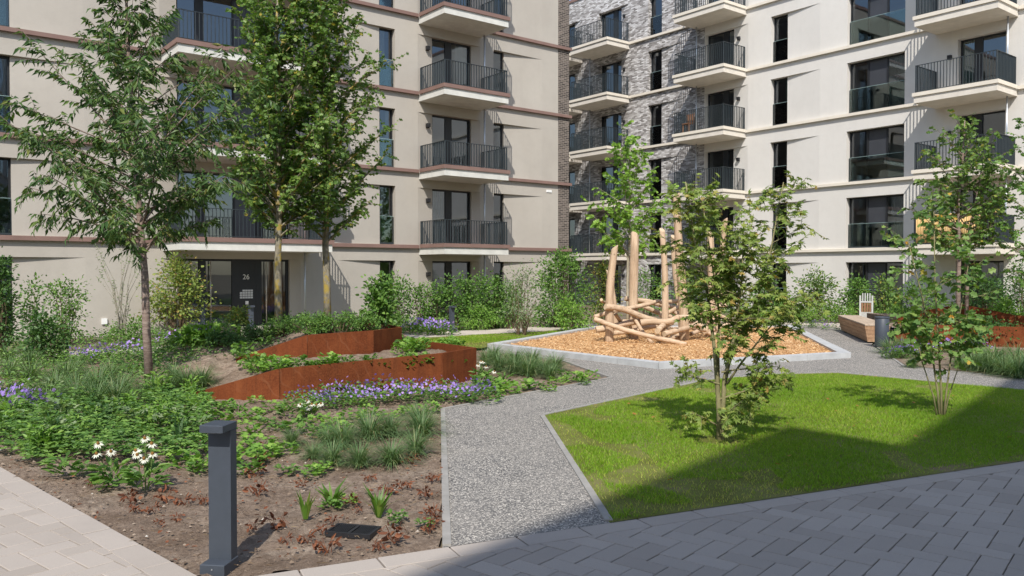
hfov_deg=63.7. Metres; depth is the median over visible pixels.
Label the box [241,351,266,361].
terrace plant
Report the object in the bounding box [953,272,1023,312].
leafy shrub
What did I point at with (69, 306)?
column shrub
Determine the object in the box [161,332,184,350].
geranium
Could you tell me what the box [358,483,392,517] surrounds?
iris plant
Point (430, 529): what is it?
withered plant
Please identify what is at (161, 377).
tall perennial plant
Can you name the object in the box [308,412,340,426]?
leafy perennial
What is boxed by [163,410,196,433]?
tall perennial plant
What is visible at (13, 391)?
geranium
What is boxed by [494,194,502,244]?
window
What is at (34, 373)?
grass tuft
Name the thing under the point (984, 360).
grass tuft
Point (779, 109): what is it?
window
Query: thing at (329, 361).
terrace plant
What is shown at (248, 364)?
terrace plant
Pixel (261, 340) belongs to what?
terrace plant
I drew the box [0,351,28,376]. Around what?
grass tuft
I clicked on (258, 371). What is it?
terrace plant
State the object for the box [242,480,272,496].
withered plant
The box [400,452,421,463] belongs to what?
withered plant
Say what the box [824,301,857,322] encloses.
hedge plant
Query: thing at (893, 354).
grass tuft
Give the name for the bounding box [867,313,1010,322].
raised bed
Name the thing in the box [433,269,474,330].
hornbeam
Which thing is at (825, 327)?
geranium
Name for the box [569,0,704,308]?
apartment building
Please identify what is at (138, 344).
geranium
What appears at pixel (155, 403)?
tall perennial plant
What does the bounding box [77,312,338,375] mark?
ground cover
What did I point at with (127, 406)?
tall perennial plant
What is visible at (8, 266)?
window
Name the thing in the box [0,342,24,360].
grass tuft
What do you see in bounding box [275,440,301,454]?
leafy perennial
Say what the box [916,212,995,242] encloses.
bamboo screen
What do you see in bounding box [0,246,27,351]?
tall shrub
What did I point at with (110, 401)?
tall perennial plant
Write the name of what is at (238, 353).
terrace plant
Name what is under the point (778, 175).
window
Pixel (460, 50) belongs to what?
balcony door
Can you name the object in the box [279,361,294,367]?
terrace plant
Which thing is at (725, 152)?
balcony door
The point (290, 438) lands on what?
grass tuft
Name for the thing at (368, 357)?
terrace plant
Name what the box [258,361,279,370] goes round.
terrace plant
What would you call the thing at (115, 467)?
coneflower
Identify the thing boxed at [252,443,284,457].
leafy perennial
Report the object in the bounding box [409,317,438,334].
geranium
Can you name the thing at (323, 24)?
field maple tree
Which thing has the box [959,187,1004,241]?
balcony door
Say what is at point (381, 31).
window
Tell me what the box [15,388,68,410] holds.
geranium
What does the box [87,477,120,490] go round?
leafy perennial
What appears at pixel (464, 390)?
geranium
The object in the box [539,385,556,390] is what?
leafy perennial
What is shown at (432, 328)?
geranium
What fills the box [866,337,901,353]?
grass tuft
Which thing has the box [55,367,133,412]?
grass tuft
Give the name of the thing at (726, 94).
balcony door
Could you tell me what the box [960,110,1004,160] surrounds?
balcony door
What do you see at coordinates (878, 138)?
window
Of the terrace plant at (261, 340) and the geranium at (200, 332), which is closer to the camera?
the geranium at (200, 332)
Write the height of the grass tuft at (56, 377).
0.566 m
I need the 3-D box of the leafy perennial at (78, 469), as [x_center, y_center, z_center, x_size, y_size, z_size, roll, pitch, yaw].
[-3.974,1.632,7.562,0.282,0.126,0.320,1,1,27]
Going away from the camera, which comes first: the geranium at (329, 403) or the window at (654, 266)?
the geranium at (329, 403)
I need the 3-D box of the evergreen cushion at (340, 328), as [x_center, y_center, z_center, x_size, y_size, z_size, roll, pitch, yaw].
[-3.237,0.626,15.181,0.907,0.465,0.957,0,1,0]
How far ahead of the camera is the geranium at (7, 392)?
10.98 m
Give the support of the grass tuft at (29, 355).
on the planting bed at (226, 363)
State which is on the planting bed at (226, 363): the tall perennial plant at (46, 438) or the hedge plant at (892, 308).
the tall perennial plant at (46, 438)
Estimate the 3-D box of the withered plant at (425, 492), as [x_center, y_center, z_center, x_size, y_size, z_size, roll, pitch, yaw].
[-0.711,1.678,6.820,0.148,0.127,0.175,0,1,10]
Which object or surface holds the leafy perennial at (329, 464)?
on the planting bed at (226, 363)
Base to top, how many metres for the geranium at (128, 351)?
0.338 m
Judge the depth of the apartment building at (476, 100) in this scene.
29.52 m
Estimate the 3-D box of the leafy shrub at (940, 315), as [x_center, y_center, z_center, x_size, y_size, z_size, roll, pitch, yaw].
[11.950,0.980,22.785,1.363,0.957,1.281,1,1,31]
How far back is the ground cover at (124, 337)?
21.58 m
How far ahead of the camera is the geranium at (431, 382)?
12.82 m
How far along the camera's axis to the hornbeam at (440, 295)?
26.64 m
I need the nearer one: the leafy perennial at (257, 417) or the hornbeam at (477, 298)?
the leafy perennial at (257, 417)
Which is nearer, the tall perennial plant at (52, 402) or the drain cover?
the drain cover
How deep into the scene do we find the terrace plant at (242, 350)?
14.02 m
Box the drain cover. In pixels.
[325,523,380,539]
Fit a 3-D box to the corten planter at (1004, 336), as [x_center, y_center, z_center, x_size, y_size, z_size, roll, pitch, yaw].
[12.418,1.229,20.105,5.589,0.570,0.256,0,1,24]
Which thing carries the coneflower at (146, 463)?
on the planting bed at (226, 363)
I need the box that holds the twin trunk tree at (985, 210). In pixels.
[897,109,1023,323]
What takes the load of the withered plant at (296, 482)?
on the planting bed at (226, 363)
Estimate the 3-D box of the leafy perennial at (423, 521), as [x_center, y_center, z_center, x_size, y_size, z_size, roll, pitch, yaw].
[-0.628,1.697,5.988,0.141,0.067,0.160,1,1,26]
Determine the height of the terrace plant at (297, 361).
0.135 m
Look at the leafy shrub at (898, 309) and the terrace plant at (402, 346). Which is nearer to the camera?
the terrace plant at (402, 346)
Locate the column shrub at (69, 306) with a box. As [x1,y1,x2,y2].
[33,274,94,343]
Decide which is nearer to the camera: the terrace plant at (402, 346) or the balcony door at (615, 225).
the terrace plant at (402, 346)
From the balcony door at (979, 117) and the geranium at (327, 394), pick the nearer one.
the geranium at (327, 394)
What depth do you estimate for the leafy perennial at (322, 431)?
9.06 m
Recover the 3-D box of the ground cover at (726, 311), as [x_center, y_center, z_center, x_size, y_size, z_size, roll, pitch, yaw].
[13.056,1.014,31.826,4.778,0.457,18.441,-1,1,-38]
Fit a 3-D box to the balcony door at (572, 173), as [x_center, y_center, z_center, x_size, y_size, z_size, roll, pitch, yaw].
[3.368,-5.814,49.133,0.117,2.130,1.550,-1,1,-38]
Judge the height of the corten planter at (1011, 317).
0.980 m
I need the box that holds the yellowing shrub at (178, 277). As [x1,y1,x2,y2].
[130,250,221,334]
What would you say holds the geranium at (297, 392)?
on the planting bed at (226, 363)
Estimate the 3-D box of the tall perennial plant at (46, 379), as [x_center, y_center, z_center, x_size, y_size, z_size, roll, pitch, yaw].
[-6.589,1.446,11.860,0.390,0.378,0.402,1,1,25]
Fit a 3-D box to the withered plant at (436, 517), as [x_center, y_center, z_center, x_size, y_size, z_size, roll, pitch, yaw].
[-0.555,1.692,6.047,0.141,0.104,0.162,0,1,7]
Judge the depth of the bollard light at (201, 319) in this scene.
24.32 m
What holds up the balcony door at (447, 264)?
in the apartment building at (476, 100)
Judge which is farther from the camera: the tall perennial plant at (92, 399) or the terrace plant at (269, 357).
the terrace plant at (269, 357)
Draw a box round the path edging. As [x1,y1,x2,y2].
[441,344,1023,547]
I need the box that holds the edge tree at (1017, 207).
[986,118,1023,293]
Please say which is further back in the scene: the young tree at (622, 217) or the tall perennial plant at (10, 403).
the young tree at (622, 217)
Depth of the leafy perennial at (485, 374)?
13.52 m
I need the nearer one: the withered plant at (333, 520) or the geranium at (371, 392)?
the withered plant at (333, 520)
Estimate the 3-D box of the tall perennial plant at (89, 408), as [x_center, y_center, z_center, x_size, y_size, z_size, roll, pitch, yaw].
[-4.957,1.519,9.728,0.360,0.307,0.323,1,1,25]
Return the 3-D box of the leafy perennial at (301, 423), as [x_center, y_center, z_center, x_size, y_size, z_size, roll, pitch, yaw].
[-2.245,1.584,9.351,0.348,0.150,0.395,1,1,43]
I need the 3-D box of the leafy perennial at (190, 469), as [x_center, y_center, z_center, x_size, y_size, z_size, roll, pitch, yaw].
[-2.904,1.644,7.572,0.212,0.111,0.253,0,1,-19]
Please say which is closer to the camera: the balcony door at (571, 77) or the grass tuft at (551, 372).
the grass tuft at (551, 372)
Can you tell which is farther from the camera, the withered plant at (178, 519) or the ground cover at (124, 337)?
the ground cover at (124, 337)
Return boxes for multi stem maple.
[643,170,832,439]
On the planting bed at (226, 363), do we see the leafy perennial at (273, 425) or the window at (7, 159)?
the leafy perennial at (273, 425)
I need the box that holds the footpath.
[0,319,894,363]
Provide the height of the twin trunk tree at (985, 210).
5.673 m
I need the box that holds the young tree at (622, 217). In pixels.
[580,120,678,327]
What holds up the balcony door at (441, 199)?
in the apartment building at (476, 100)
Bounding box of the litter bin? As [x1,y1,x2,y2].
[874,316,889,346]
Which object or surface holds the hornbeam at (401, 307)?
on the ground at (83, 343)
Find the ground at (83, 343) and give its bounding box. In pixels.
[7,305,1019,575]
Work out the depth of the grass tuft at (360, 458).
7.89 m
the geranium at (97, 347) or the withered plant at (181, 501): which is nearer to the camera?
the withered plant at (181, 501)
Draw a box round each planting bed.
[0,324,606,575]
[884,328,1023,375]
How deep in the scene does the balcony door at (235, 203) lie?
26.73 m
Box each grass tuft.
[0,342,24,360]
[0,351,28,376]
[2,352,54,383]
[8,344,52,366]
[21,375,81,405]
[24,363,82,392]
[35,369,108,405]
[40,357,94,381]
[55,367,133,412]
[60,353,93,376]
[66,354,129,391]
[80,370,148,404]
[92,356,131,378]
[95,365,148,392]
[127,369,175,400]
[141,365,196,394]
[151,361,191,379]
[164,356,216,392]
[175,356,227,387]
[274,425,310,447]
[288,437,329,461]
[308,423,346,445]
[309,434,353,468]
[312,411,372,448]
[331,432,382,469]
[335,399,411,442]
[361,404,412,437]
[361,430,426,469]
[386,422,448,459]
[390,402,454,437]
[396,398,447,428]
[476,348,496,364]
[477,343,509,358]
[478,346,517,370]
[485,344,537,373]
[495,345,529,363]
[499,352,553,376]
[515,342,556,365]
[520,353,564,373]
[531,359,566,379]
[541,351,572,369]
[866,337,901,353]
[882,343,909,358]
[894,336,906,347]
[900,355,922,368]
[942,353,973,366]
[946,347,997,373]
[950,347,1012,374]
[963,349,1020,377]
[976,340,1014,361]
[984,349,1023,379]
[986,341,1023,363]
[1002,347,1023,363]
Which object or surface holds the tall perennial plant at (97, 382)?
on the planting bed at (226, 363)
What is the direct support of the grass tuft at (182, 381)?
on the planting bed at (226, 363)
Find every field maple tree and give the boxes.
[191,0,376,336]
[249,0,408,323]
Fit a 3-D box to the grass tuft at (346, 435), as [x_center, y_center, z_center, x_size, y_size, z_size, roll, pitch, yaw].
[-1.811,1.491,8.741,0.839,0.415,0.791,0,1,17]
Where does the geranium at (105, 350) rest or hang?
on the planting bed at (226, 363)
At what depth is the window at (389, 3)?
29.81 m
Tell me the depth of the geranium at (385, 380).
12.70 m
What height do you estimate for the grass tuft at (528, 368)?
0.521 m
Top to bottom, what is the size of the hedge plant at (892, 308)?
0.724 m
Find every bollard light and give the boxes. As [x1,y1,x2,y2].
[199,304,205,324]
[199,420,237,575]
[248,305,254,331]
[449,306,455,331]
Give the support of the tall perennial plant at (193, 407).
on the planting bed at (226, 363)
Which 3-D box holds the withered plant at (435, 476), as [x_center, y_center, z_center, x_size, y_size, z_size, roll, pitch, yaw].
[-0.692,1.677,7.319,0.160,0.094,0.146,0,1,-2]
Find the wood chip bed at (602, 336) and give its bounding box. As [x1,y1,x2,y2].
[512,327,830,360]
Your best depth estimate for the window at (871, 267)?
34.25 m
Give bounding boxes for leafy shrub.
[12,305,74,363]
[98,314,172,344]
[169,321,226,346]
[218,305,254,325]
[455,300,503,329]
[479,299,508,328]
[493,261,550,334]
[526,246,602,327]
[551,296,593,330]
[583,254,623,326]
[638,264,669,315]
[669,279,705,315]
[741,279,801,322]
[787,264,848,320]
[829,273,876,314]
[862,271,905,312]
[887,302,910,327]
[892,274,949,312]
[920,309,954,332]
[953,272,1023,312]
[962,311,1019,341]
[977,296,1023,315]
[995,260,1023,315]
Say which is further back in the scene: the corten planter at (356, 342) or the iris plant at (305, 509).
the corten planter at (356, 342)
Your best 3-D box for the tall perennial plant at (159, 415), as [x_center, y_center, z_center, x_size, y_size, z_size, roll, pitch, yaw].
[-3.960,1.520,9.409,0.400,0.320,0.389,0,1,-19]
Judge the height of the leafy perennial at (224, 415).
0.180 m
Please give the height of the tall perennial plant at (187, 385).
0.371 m
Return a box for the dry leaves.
[9,431,442,559]
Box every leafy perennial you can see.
[36,451,83,475]
[59,459,95,474]
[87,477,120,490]
[164,447,202,467]
[183,454,207,471]
[184,459,206,474]
[205,409,234,422]
[213,400,234,409]
[221,397,239,405]
[224,402,248,417]
[236,406,265,420]
[236,419,263,435]
[236,432,261,449]
[237,433,278,450]
[237,442,267,464]
[237,460,265,474]
[247,395,264,402]
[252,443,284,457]
[255,415,277,424]
[260,399,287,412]
[266,420,292,430]
[273,463,300,474]
[274,402,296,417]
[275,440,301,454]
[278,416,307,432]
[291,414,313,424]
[296,421,326,435]
[300,464,326,477]
[307,460,333,469]
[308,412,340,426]
[315,496,342,507]
[316,427,336,438]
[324,420,353,433]
[333,492,356,506]
[336,408,367,419]
[349,398,366,404]
[358,403,379,415]
[376,409,400,418]
[385,508,408,520]
[387,514,400,523]
[397,403,419,413]
[413,517,435,526]
[419,400,441,411]
[470,378,493,390]
[472,370,497,382]
[480,377,508,390]
[491,381,522,394]
[493,371,514,382]
[506,378,534,388]
[526,377,544,387]
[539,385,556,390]
[547,375,569,384]
[557,369,571,377]
[563,371,585,380]
[577,378,591,384]
[578,369,599,378]
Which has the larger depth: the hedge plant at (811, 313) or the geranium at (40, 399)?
the hedge plant at (811, 313)
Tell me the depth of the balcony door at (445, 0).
32.03 m
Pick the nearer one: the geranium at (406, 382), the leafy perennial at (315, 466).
the leafy perennial at (315, 466)
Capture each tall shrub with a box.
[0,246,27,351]
[15,272,52,348]
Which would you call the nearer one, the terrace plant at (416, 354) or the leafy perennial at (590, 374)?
the terrace plant at (416, 354)
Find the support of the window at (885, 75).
in the apartment building at (844, 105)
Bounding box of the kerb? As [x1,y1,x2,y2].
[487,325,850,368]
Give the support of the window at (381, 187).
in the apartment building at (476, 100)
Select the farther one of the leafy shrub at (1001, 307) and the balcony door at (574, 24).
the balcony door at (574, 24)
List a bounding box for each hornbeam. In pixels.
[355,269,400,329]
[380,269,420,326]
[402,282,441,329]
[415,278,452,328]
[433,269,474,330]
[456,267,497,328]
[473,270,523,328]
[496,279,530,328]
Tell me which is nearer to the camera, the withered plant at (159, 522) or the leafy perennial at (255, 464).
the withered plant at (159, 522)
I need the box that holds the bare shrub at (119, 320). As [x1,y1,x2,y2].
[95,244,140,343]
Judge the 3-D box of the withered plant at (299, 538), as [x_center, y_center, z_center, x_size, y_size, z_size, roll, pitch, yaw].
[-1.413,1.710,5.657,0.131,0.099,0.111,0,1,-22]
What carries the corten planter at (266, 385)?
on the planting bed at (226, 363)
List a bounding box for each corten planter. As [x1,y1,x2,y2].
[196,341,475,401]
[236,324,401,361]
[895,325,1023,347]
[897,304,1023,334]
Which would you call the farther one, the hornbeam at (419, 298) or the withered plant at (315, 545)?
the hornbeam at (419, 298)
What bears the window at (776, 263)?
in the apartment building at (844, 105)
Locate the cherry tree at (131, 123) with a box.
[0,0,279,379]
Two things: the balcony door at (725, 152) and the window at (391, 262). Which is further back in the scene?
the balcony door at (725, 152)
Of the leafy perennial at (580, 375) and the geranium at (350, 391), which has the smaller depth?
the geranium at (350, 391)
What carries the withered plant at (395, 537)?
on the planting bed at (226, 363)
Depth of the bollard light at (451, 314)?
25.15 m
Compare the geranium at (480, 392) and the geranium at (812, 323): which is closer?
the geranium at (480, 392)
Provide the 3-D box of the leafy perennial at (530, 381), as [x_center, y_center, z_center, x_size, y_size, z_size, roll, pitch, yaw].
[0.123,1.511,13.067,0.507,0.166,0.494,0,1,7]
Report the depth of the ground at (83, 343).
22.71 m
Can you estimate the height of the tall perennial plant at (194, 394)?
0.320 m
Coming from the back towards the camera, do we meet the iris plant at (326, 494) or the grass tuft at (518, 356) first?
the grass tuft at (518, 356)
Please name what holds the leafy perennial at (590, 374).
on the planting bed at (226, 363)
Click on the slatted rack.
(869, 309)
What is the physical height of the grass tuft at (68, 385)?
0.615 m
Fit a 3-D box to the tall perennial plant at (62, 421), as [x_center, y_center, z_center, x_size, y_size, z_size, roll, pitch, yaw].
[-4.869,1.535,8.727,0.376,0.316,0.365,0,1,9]
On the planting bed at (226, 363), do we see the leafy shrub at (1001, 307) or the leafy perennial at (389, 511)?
the leafy perennial at (389, 511)
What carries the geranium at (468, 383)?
on the planting bed at (226, 363)
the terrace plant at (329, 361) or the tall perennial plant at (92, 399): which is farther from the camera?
the terrace plant at (329, 361)
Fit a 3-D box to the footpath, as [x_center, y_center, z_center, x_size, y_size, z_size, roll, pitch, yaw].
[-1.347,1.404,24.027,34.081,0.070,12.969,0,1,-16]
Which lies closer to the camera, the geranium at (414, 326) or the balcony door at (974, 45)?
the geranium at (414, 326)
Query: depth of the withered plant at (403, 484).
7.05 m
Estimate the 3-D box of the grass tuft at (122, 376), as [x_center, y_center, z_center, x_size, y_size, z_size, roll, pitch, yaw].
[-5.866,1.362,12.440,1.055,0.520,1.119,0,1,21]
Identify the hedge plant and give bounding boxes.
[797,302,834,322]
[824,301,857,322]
[876,303,908,312]
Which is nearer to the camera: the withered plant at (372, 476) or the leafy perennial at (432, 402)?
the withered plant at (372, 476)
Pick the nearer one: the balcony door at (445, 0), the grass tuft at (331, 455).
the grass tuft at (331, 455)
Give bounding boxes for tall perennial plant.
[0,379,17,396]
[0,392,27,418]
[0,395,19,419]
[0,409,15,432]
[0,418,15,436]
[11,408,37,424]
[16,383,37,396]
[16,422,50,452]
[26,411,68,447]
[27,424,66,454]
[33,416,70,440]
[38,376,64,392]
[39,397,79,425]
[49,420,76,447]
[64,415,92,439]
[72,386,99,412]
[77,405,97,426]
[79,402,111,432]
[82,374,110,394]
[90,396,125,432]
[96,395,120,416]
[104,396,136,418]
[115,400,137,423]
[116,406,151,429]
[121,388,143,404]
[129,407,149,429]
[131,404,169,431]
[142,370,173,398]
[143,375,171,391]
[148,399,173,424]
[148,405,183,432]
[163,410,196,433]
[167,412,194,438]
[173,403,201,417]
[180,374,204,397]
[180,389,204,412]
[187,414,213,435]
[191,394,212,416]
[191,427,207,454]
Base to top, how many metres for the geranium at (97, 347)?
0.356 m
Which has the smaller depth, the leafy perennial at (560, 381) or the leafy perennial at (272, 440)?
the leafy perennial at (272, 440)
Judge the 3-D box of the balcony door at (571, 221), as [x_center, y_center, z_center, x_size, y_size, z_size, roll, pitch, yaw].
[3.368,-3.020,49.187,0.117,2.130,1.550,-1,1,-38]
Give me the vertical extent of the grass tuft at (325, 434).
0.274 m
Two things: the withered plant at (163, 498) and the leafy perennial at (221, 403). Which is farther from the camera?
the leafy perennial at (221, 403)
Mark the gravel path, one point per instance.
(511, 472)
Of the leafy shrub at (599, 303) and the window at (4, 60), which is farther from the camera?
the leafy shrub at (599, 303)
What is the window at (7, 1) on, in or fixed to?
in the apartment building at (476, 100)
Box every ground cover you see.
[0,319,226,400]
[0,381,226,460]
[6,313,554,347]
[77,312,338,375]
[655,304,893,321]
[877,308,1023,338]
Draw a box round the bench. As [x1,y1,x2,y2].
[838,315,889,343]
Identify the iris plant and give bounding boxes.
[296,491,315,518]
[313,477,353,504]
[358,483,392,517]
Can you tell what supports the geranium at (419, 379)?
on the planting bed at (226, 363)
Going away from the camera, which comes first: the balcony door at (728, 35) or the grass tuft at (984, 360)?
the grass tuft at (984, 360)
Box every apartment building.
[0,0,571,340]
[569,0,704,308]
[672,0,1023,314]
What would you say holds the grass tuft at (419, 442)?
on the planting bed at (226, 363)
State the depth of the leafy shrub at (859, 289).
30.44 m
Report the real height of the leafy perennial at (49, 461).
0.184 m
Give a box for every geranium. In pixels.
[0,383,37,404]
[0,384,19,396]
[0,384,29,407]
[1,378,45,398]
[2,388,54,412]
[2,393,35,415]
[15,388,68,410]
[59,346,95,363]
[73,345,107,360]
[79,342,113,355]
[88,342,121,358]
[104,342,135,356]
[112,337,140,350]
[119,338,142,355]
[151,333,170,346]
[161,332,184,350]
[185,323,214,341]
[283,385,317,402]
[286,390,325,406]
[294,390,337,410]
[305,379,346,398]
[309,390,342,403]
[314,390,351,407]
[322,376,362,395]
[331,384,367,402]
[340,387,378,405]
[347,379,379,393]
[353,385,385,399]
[361,388,394,402]
[363,373,403,392]
[377,381,412,399]
[383,384,423,402]
[391,378,428,399]
[392,377,419,388]
[398,320,421,332]
[401,317,432,334]
[405,383,444,400]
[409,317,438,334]
[416,377,445,390]
[418,319,446,334]
[419,383,447,395]
[421,317,446,328]
[426,319,454,333]
[427,385,461,401]
[430,375,462,390]
[435,321,460,334]
[439,382,480,401]
[441,383,475,396]
[457,378,482,391]
[460,378,500,397]
[461,381,504,404]
[809,319,828,327]
[821,323,840,329]
[880,346,908,358]
[898,345,920,357]
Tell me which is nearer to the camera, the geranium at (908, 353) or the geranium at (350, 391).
the geranium at (350, 391)
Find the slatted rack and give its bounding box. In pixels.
[859,293,872,317]
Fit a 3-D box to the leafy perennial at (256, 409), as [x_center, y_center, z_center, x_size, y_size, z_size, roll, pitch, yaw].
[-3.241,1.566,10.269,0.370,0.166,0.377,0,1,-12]
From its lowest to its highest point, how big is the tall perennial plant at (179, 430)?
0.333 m
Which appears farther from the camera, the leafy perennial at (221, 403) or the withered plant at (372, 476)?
the leafy perennial at (221, 403)
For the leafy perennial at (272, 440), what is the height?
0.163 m
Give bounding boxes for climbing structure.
[593,193,730,344]
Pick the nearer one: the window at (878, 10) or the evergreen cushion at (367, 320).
the evergreen cushion at (367, 320)
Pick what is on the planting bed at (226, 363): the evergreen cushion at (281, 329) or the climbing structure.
the evergreen cushion at (281, 329)
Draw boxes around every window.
[0,55,9,132]
[0,158,11,234]
[0,257,12,332]
[1,0,8,26]
[379,0,392,7]
[379,28,392,86]
[379,108,393,166]
[380,185,393,243]
[380,261,393,301]
[494,51,502,71]
[494,124,502,167]
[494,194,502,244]
[494,262,502,298]
[650,0,661,35]
[650,50,661,90]
[650,104,661,144]
[650,159,660,199]
[650,212,660,252]
[650,264,660,299]
[772,141,786,188]
[772,203,786,249]
[772,263,785,305]
[773,14,787,62]
[773,78,787,125]
[848,125,903,181]
[848,194,903,247]
[849,53,904,112]
[849,262,902,308]
[850,0,904,44]
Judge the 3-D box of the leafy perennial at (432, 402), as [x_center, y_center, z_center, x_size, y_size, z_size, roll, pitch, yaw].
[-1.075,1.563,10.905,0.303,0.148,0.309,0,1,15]
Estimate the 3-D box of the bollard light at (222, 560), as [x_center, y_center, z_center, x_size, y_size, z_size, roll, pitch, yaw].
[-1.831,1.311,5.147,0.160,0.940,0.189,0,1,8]
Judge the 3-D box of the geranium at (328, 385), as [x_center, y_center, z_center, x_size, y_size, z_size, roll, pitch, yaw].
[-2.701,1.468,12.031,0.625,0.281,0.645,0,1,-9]
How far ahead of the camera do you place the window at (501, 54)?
33.15 m
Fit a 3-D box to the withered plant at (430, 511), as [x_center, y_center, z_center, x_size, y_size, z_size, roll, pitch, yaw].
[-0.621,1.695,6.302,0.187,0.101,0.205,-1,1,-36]
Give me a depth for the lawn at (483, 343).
23.20 m
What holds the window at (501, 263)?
in the apartment building at (476, 100)
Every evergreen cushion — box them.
[202,328,249,346]
[236,321,274,341]
[259,311,304,336]
[284,310,336,334]
[311,310,359,332]
[341,307,384,331]
[388,310,406,325]
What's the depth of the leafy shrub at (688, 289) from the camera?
30.59 m
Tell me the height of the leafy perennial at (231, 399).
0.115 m
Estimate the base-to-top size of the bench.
0.520 m
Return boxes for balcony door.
[176,0,286,49]
[177,80,286,144]
[177,171,287,238]
[432,39,469,86]
[432,115,469,164]
[432,189,469,243]
[432,261,469,316]
[445,0,469,6]
[569,24,574,52]
[569,74,574,103]
[569,123,574,151]
[569,172,574,203]
[569,219,574,252]
[569,270,574,297]
[601,216,620,252]
[601,265,620,303]
[602,8,621,38]
[602,61,621,93]
[602,113,620,145]
[602,165,620,199]
[708,29,733,65]
[708,89,733,126]
[708,149,733,188]
[708,207,732,244]
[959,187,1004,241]
[960,31,1005,84]
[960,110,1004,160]
[961,261,1003,307]
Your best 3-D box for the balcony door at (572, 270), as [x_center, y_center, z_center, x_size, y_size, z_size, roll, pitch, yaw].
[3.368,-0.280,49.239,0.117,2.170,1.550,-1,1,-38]
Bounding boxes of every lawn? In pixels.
[415,330,559,347]
[545,373,1023,522]
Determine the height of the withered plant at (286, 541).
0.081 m
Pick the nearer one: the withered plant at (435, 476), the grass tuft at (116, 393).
the withered plant at (435, 476)
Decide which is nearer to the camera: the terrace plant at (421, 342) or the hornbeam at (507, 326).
the terrace plant at (421, 342)
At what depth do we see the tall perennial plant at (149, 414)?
9.42 m
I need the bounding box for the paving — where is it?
[0,461,1023,575]
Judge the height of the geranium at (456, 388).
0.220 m
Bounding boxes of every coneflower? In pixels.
[81,441,136,485]
[116,436,174,490]
[297,398,323,416]
[468,360,495,380]
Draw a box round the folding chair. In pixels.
[682,114,692,126]
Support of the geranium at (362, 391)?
on the planting bed at (226, 363)
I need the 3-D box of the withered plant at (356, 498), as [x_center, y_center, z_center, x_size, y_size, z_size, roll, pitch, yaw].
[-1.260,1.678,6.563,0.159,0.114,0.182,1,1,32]
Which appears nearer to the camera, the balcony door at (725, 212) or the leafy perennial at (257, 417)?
the leafy perennial at (257, 417)
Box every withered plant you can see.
[118,488,142,502]
[124,502,143,512]
[144,501,161,513]
[153,484,176,504]
[153,518,164,524]
[171,512,182,522]
[173,492,192,505]
[192,494,208,504]
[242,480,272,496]
[243,463,267,476]
[245,518,263,531]
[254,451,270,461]
[261,512,289,529]
[278,532,292,543]
[293,478,308,486]
[296,529,315,543]
[312,533,341,555]
[315,523,334,533]
[324,515,341,522]
[342,492,363,504]
[352,504,362,513]
[360,473,376,481]
[372,539,389,550]
[377,484,397,494]
[377,521,410,543]
[392,479,413,488]
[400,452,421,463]
[416,484,433,496]
[418,503,443,516]
[420,521,439,534]
[425,473,441,481]
[426,512,444,524]
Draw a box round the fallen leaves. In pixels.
[594,375,1011,479]
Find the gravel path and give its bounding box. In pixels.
[444,324,1023,546]
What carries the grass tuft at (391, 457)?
on the planting bed at (226, 363)
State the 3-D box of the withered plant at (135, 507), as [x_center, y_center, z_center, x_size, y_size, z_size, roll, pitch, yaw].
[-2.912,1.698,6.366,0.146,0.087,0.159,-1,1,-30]
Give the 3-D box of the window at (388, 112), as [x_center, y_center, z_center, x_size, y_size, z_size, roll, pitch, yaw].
[-4.605,-5.446,29.948,0.580,2.130,0.205,-1,1,-38]
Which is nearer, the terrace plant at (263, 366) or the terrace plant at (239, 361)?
the terrace plant at (263, 366)
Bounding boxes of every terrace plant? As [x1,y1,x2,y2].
[222,324,242,331]
[230,348,249,357]
[231,341,256,351]
[231,345,249,353]
[236,360,246,366]
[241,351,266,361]
[243,358,259,367]
[243,360,264,368]
[247,364,266,372]
[255,335,272,344]
[258,353,271,360]
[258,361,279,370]
[260,356,283,367]
[267,358,293,369]
[269,354,291,361]
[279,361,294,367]
[288,354,309,362]
[293,358,308,366]
[307,360,320,366]
[317,351,342,363]
[320,356,337,363]
[340,354,355,361]
[359,353,377,359]
[389,341,413,353]
[398,343,420,350]
[400,351,417,357]
[402,337,428,348]
[405,337,431,347]
[406,339,431,350]
[440,335,458,343]
[444,338,461,344]
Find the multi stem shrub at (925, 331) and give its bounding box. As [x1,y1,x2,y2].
[880,180,1001,414]
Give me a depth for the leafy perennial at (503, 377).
13.59 m
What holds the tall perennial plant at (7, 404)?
on the planting bed at (226, 363)
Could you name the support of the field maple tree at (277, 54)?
on the planting bed at (226, 363)
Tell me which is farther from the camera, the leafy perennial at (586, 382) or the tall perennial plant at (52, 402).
the leafy perennial at (586, 382)
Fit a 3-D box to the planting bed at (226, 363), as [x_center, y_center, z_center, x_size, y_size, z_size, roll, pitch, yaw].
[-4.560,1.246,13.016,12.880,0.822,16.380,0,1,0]
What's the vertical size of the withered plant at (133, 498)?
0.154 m

